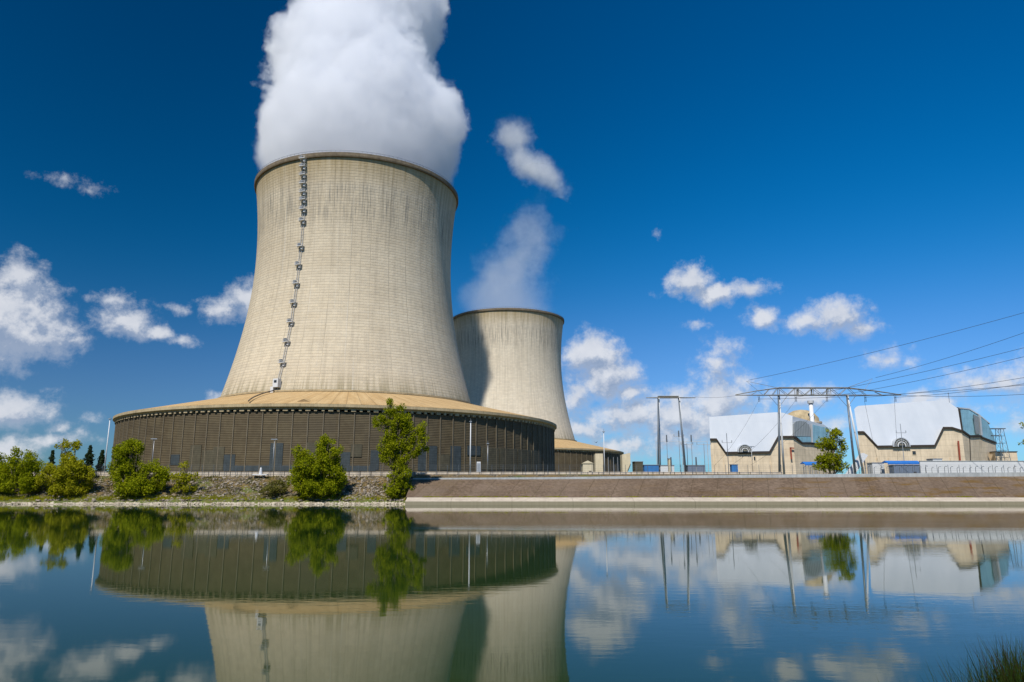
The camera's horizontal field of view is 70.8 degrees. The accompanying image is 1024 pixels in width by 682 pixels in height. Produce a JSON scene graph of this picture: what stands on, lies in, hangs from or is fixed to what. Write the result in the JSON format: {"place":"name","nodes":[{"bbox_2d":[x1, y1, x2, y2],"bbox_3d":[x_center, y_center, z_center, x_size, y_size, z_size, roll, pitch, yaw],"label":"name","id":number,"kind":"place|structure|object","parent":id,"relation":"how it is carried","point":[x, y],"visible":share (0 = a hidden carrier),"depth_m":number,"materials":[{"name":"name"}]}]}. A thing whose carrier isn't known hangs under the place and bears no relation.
{"place":"outdoors","nodes":[
{"label":"outdoors","id":0,"kind":"place"},
{"bbox_2d":[0,475,414,503],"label":"stony bank","id":1,"kind":"structure","parent":0,"point":[231,479],"depth_m":250.66,"materials":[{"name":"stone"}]},
{"bbox_2d":[107,437,172,495],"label":"willow tree","id":2,"kind":"object","parent":1,"relation":"on","point":[136,481],"visible":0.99,"depth_m":249.03,"materials":[{"name":"green plant"}]},
{"bbox_2d":[0,501,404,503],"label":"shore stones","id":3,"kind":"object","parent":1,"relation":"on","point":[80,502],"visible":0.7,"depth_m":242.38,"materials":[{"name":"grey stone"}]},
{"bbox_2d":[0,492,405,499],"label":"bank grass","id":4,"kind":"structure","parent":1,"relation":"on","point":[69,497],"depth_m":246.84,"materials":[{"name":"green plant"}]},
{"bbox_2d":[4,475,413,501],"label":"riprap","id":5,"kind":"object","parent":1,"relation":"on","point":[257,484],"visible":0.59,"depth_m":251.67,"materials":[{"name":"grey stone"}]},
{"bbox_2d":[258,479,289,497],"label":"shrub","id":6,"kind":"object","parent":1,"relation":"on","point":[274,489],"visible":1,"depth_m":247.63,"materials":[{"name":"green plant"}]},
{"bbox_2d":[286,433,347,498],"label":"willow tree","id":7,"kind":"object","parent":1,"relation":"on","point":[312,473],"visible":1,"depth_m":246.45,"materials":[{"name":"green plant"}]},
{"bbox_2d":[371,397,429,498],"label":"poplar tree","id":8,"kind":"object","parent":1,"relation":"on","point":[397,451],"visible":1,"depth_m":249.81,"materials":[{"name":"green plant"}]},
{"bbox_2d":[0,504,1023,681],"bbox_3d":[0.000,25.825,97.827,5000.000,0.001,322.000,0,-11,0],"label":"water","id":9,"kind":"structure","parent":0,"point":[424,593],"depth_m":41.42,"materials":[{"name":"blue liquid"}]},
{"bbox_2d":[0,0,1023,473],"label":"sky","id":10,"kind":"structure","parent":0,"point":[710,198],"materials":[{"name":"blue"}]},
{"bbox_2d":[453,307,623,471],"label":"cooling tower","id":11,"kind":"structure","parent":0,"point":[510,359],"depth_m":718.31,"materials":[{"name":"concrete"}]},
{"bbox_2d":[581,461,593,471],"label":"pitched shed","id":12,"kind":"structure","parent":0,"point":[586,466],"depth_m":295.65,"materials":[{"name":"grey"}]},
{"bbox_2d":[593,453,602,471],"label":"gate house","id":13,"kind":"structure","parent":0,"point":[598,462],"depth_m":552.62,"materials":[{"name":"grey concrete"}]},
{"bbox_2d":[632,461,642,471],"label":"storage tank house","id":14,"kind":"structure","parent":0,"point":[639,464],"depth_m":354.97,"materials":[{"name":"silver metal"}]},
{"bbox_2d":[667,458,670,471],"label":"brick stack","id":15,"kind":"object","parent":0,"point":[669,468],"visible":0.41,"depth_m":329.67,"materials":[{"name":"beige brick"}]},
{"bbox_2d":[405,497,1023,504],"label":"water ledge","id":16,"kind":"object","parent":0,"point":[714,501],"visible":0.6,"depth_m":235.77,"materials":[{"name":"concrete"}]},
{"bbox_2d":[423,495,971,497],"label":"ledge weeds","id":17,"kind":"object","parent":16,"relation":"on","point":[673,496],"visible":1,"depth_m":240.78,"materials":[{"name":"green plant"}]},
{"bbox_2d":[406,476,1023,498],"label":"paved bank","id":18,"kind":"structure","parent":0,"point":[1011,486],"depth_m":249.06,"materials":[{"name":"grey concrete"}]},
{"bbox_2d":[414,474,781,477],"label":"bank top verge","id":19,"kind":"structure","parent":18,"relation":"on","point":[456,476],"depth_m":262.30,"materials":[{"name":"green plant"}]},
{"bbox_2d":[30,472,782,476],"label":"parapet wall","id":20,"kind":"structure","parent":19,"relation":"on","point":[470,473],"depth_m":265.93,"materials":[{"name":"concrete"}]},
{"bbox_2d":[34,465,1015,475],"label":"fence","id":21,"kind":"object","parent":19,"relation":"on","point":[235,474],"visible":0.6,"depth_m":264.90,"materials":[{"name":"grey metal"}]},
{"bbox_2d":[812,427,849,473],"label":"poplar tree","id":22,"kind":"object","parent":19,"relation":"on","point":[828,460],"visible":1,"depth_m":262.19,"materials":[{"name":"green plant"}]},
{"bbox_2d":[420,478,966,496],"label":"slope weeds","id":23,"kind":"object","parent":18,"relation":"on","point":[588,486],"visible":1,"depth_m":246.00,"materials":[{"name":"green plant"}]},
{"bbox_2d":[413,472,1023,478],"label":"kerb strip","id":24,"kind":"object","parent":18,"relation":"on","point":[1002,474],"visible":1,"depth_m":257.41,"materials":[{"name":"grey concrete"}]},
{"bbox_2d":[1018,422,1023,445],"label":"poplar tree","id":25,"kind":"object","parent":18,"relation":"on","point":[1021,428],"visible":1,"depth_m":255.09,"materials":[{"name":"green plant"}]},
{"bbox_2d":[788,410,821,423],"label":"reactor building","id":26,"kind":"structure","parent":0,"point":[803,414],"depth_m":446.75,"materials":[{"name":"concrete"}]},
{"bbox_2d":[846,453,867,473],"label":"white ramp","id":27,"kind":"structure","parent":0,"point":[857,461],"depth_m":340.92,"materials":[{"name":"paint"}]},
{"bbox_2d":[919,461,1023,472],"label":"boundary wall","id":28,"kind":"structure","parent":0,"point":[966,465],"depth_m":295.40,"materials":[{"name":"white paint"}]},
{"bbox_3d":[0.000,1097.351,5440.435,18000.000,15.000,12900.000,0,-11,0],"label":"ground","id":29,"kind":"structure","parent":0,"visible":0},
{"bbox_2d":[0,452,10,492],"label":"willow tree","id":30,"kind":"object","parent":29,"relation":"on","point":[1,458],"visible":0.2,"depth_m":254.69,"materials":[{"name":"green plant"}]},
{"bbox_2d":[0,446,49,494],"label":"willow tree","id":31,"kind":"object","parent":29,"relation":"on","point":[19,478],"visible":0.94,"depth_m":249.68,"materials":[{"name":"green plant"}]},
{"bbox_2d":[46,450,56,467],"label":"conifer","id":32,"kind":"object","parent":29,"relation":"on","point":[51,458],"visible":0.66,"depth_m":315.72,"materials":[{"name":"green plant"}]},
{"bbox_2d":[34,455,96,495],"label":"willow tree","id":33,"kind":"object","parent":29,"relation":"on","point":[67,482],"visible":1,"depth_m":248.44,"materials":[{"name":"green plant"}]},
{"bbox_2d":[54,438,81,464],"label":"willow tree","id":34,"kind":"object","parent":29,"relation":"on","point":[75,445],"visible":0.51,"depth_m":257.89,"materials":[{"name":"green plant"}]},
{"bbox_2d":[83,445,98,471],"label":"conifer","id":35,"kind":"object","parent":29,"relation":"on","point":[89,456],"visible":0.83,"depth_m":296.01,"materials":[{"name":"green plant"}]},
{"bbox_2d":[95,449,106,471],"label":"conifer","id":36,"kind":"object","parent":29,"relation":"on","point":[101,460],"visible":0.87,"depth_m":300.38,"materials":[{"name":"green plant"}]},
{"bbox_2d":[104,418,110,471],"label":"light mast","id":37,"kind":"object","parent":29,"relation":"on","point":[106,446],"visible":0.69,"depth_m":273.22,"materials":[{"name":"grey metal"}]},
{"bbox_2d":[169,460,199,494],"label":"shrub","id":38,"kind":"object","parent":29,"relation":"on","point":[184,480],"visible":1,"depth_m":250.38,"materials":[{"name":"green plant"}]},
{"bbox_2d":[252,467,268,474],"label":"survey marker","id":39,"kind":"object","parent":29,"relation":"on","point":[260,472],"visible":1,"depth_m":263.46,"materials":[{"name":"white paint"}]},
{"bbox_2d":[111,150,556,471],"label":"cooling tower","id":40,"kind":"structure","parent":29,"relation":"on","point":[348,330],"depth_m":369.63,"materials":[{"name":"concrete"}]},
{"bbox_2d":[469,421,471,471],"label":"light mast","id":41,"kind":"object","parent":29,"relation":"on","point":[470,446],"visible":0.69,"depth_m":279.21,"materials":[{"name":"grey metal"}]},
{"bbox_2d":[477,462,480,471],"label":"white cabinet","id":42,"kind":"object","parent":29,"relation":"on","point":[478,466],"visible":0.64,"depth_m":279.42,"materials":[{"name":"metal"}]},
{"bbox_2d":[602,429,604,471],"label":"light mast","id":43,"kind":"object","parent":29,"relation":"on","point":[603,431],"visible":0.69,"depth_m":278.72,"materials":[{"name":"white metal"}]},
{"bbox_2d":[620,453,630,471],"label":"fan housing","id":44,"kind":"object","parent":29,"relation":"on","point":[624,459],"visible":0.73,"depth_m":552.77,"materials":[{"name":"grey"}]},
{"bbox_2d":[643,465,658,471],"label":"container","id":45,"kind":"object","parent":29,"relation":"on","point":[652,468],"visible":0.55,"depth_m":339.81,"materials":[{"name":"blue metal"}]},
{"bbox_2d":[659,465,674,471],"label":"container","id":46,"kind":"object","parent":29,"relation":"on","point":[663,468],"visible":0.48,"depth_m":339.89,"materials":[{"name":"white metal"}]},
{"bbox_2d":[646,396,695,471],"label":"portal gantry","id":47,"kind":"object","parent":29,"relation":"on","point":[658,434],"visible":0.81,"depth_m":349.37,"materials":[{"name":"grey metal"}]},
{"bbox_2d":[674,431,683,471],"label":"switchyard post","id":48,"kind":"object","parent":29,"relation":"on","point":[679,447],"visible":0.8,"depth_m":371.36,"materials":[{"name":"silver metal"}]},
{"bbox_2d":[656,442,708,470],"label":"busbar frame","id":49,"kind":"object","parent":29,"relation":"on","point":[682,456],"visible":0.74,"depth_m":377.30,"materials":[{"name":"silver metal"}]},
{"bbox_2d":[686,465,704,471],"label":"container","id":50,"kind":"object","parent":29,"relation":"on","point":[689,468],"visible":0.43,"depth_m":346.79,"materials":[{"name":"silver metal"}]},
{"bbox_2d":[722,433,731,471],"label":"switchyard post","id":51,"kind":"object","parent":29,"relation":"on","point":[727,449],"visible":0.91,"depth_m":336.85,"materials":[{"name":"grey metal"}]},
{"bbox_2d":[729,464,737,471],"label":"container","id":52,"kind":"object","parent":29,"relation":"on","point":[733,468],"visible":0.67,"depth_m":315.33,"materials":[{"name":"blue metal"}]},
{"bbox_2d":[709,412,835,473],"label":"machine hall","id":53,"kind":"structure","parent":29,"relation":"on","point":[798,445],"depth_m":400.06,"materials":[{"name":"concrete"}]},
{"bbox_2d":[800,462,819,473],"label":"blue canopy","id":54,"kind":"object","parent":29,"relation":"on","point":[808,463],"visible":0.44,"depth_m":323.19,"materials":[{"name":"blue metal"}]},
{"bbox_2d":[807,400,813,421],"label":"chimney","id":55,"kind":"object","parent":29,"relation":"on","point":[810,403],"visible":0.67,"depth_m":439.47,"materials":[{"name":"white paint"}]},
{"bbox_2d":[735,380,900,473],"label":"portal gantry","id":56,"kind":"object","parent":29,"relation":"on","point":[813,394],"visible":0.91,"depth_m":336.81,"materials":[{"name":"grey metal"}]},
{"bbox_2d":[751,313,1021,379],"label":"power line","id":57,"kind":"object","parent":56,"relation":"attached to","point":[892,347],"visible":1,"depth_m":302.63,"materials":[{"name":"grey metal"}]},
{"bbox_2d":[783,385,1020,398],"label":"power line","id":58,"kind":"object","parent":56,"relation":"attached to","point":[907,393],"visible":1,"depth_m":296.97,"materials":[{"name":"grey metal"}]},
{"bbox_2d":[799,348,1021,396],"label":"power line","id":59,"kind":"object","parent":56,"relation":"attached to","point":[916,373],"visible":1,"depth_m":301.61,"materials":[{"name":"grey metal"}]},
{"bbox_2d":[830,357,1020,396],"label":"power line","id":60,"kind":"object","parent":56,"relation":"attached to","point":[928,378],"visible":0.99,"depth_m":303.12,"materials":[{"name":"grey metal"}]},
{"bbox_2d":[873,377,1023,396],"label":"power line","id":61,"kind":"object","parent":56,"relation":"attached to","point":[952,388],"visible":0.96,"depth_m":301.74,"materials":[{"name":"grey metal"}]},
{"bbox_2d":[876,333,1021,377],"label":"power line","id":62,"kind":"object","parent":56,"relation":"attached to","point":[951,356],"visible":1,"depth_m":307.53,"materials":[{"name":"grey metal"}]},
{"bbox_2d":[907,384,1019,396],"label":"power line","id":63,"kind":"object","parent":56,"relation":"attached to","point":[958,392],"visible":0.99,"depth_m":308.22,"materials":[{"name":"grey metal"}]},
{"bbox_2d":[904,394,1023,396],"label":"power line","id":64,"kind":"object","parent":56,"relation":"attached to","point":[962,396],"visible":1,"depth_m":310.11,"materials":[{"name":"grey metal"}]},
{"bbox_2d":[867,462,884,473],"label":"site cabin","id":65,"kind":"object","parent":29,"relation":"on","point":[877,466],"visible":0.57,"depth_m":330.23,"materials":[{"name":"white paint"}]},
{"bbox_2d":[882,461,918,471],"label":"blue canopy","id":66,"kind":"object","parent":29,"relation":"on","point":[903,462],"visible":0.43,"depth_m":323.23,"materials":[{"name":"blue metal"}]},
{"bbox_2d":[896,424,905,464],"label":"switchyard post","id":67,"kind":"object","parent":29,"relation":"on","point":[902,442],"visible":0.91,"depth_m":337.39,"materials":[{"name":"silver metal"}]},
{"bbox_2d":[889,465,919,472],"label":"container","id":68,"kind":"object","parent":29,"relation":"on","point":[908,469],"visible":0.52,"depth_m":313.22,"materials":[{"name":"silver metal"}]},
{"bbox_2d":[804,466,1022,473],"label":"security fence","id":69,"kind":"object","parent":29,"relation":"on","point":[919,469],"visible":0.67,"depth_m":268.27,"materials":[{"name":"grey metal"}]},
{"bbox_2d":[854,400,996,473],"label":"machine hall","id":70,"kind":"structure","parent":29,"relation":"on","point":[945,430],"depth_m":422.74,"materials":[{"name":"concrete"}]},
{"bbox_2d":[926,458,942,460],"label":"site cabin","id":71,"kind":"object","parent":29,"relation":"on","point":[936,459],"visible":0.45,"depth_m":325.83,"materials":[{"name":"white paint"}]},
{"bbox_2d":[919,637,1022,681],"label":"reed clump","id":72,"kind":"object","parent":29,"relation":"on","point":[981,673],"visible":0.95,"depth_m":14.36,"materials":[{"name":"green plant"}]},
{"bbox_2d":[948,631,1023,681],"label":"reed clump","id":73,"kind":"object","parent":29,"relation":"on","point":[1004,671],"visible":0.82,"depth_m":14.64,"materials":[{"name":"green plant"}]},
{"bbox_2d":[989,428,1010,460],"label":"lattice tower","id":74,"kind":"structure","parent":29,"relation":"on","point":[1000,443],"depth_m":426.70,"materials":[{"name":"grey metal"}]},
{"bbox_2d":[990,451,1017,460],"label":"annex building","id":75,"kind":"structure","parent":29,"relation":"on","point":[1013,455],"depth_m":435.03,"materials":[{"name":"concrete"}]}
]}

